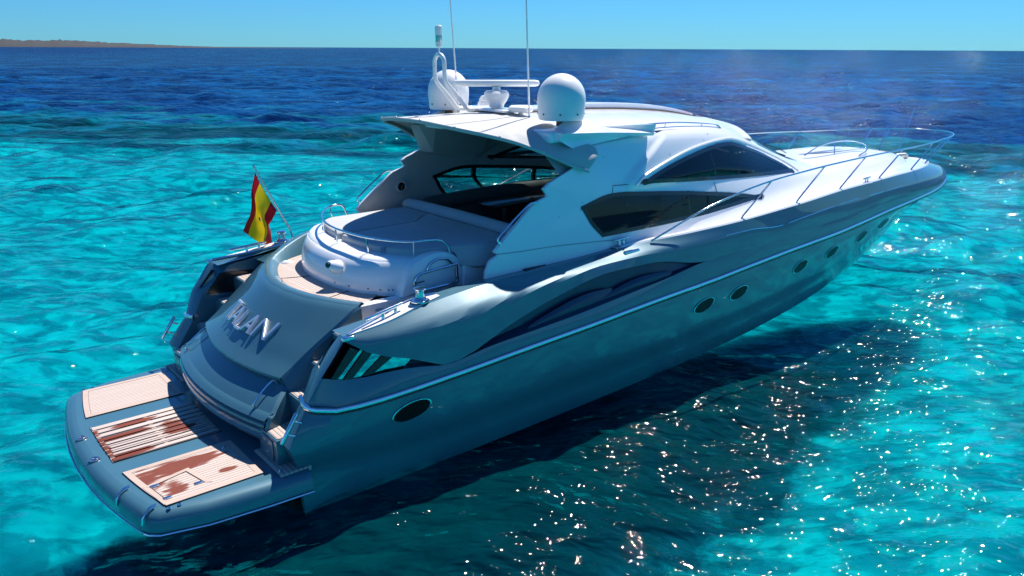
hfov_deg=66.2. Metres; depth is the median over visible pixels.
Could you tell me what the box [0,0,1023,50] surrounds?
sky
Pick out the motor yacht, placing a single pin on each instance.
(488, 268)
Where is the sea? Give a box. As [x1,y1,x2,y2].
[0,47,1023,575]
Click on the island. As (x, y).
(37, 43)
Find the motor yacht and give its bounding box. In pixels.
[64,0,954,536]
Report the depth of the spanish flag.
15.44 m
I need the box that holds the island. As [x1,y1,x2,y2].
[0,38,259,47]
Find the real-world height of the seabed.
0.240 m
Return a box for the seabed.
[0,108,1023,575]
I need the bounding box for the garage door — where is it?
[180,262,362,440]
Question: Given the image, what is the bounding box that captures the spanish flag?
[243,165,292,243]

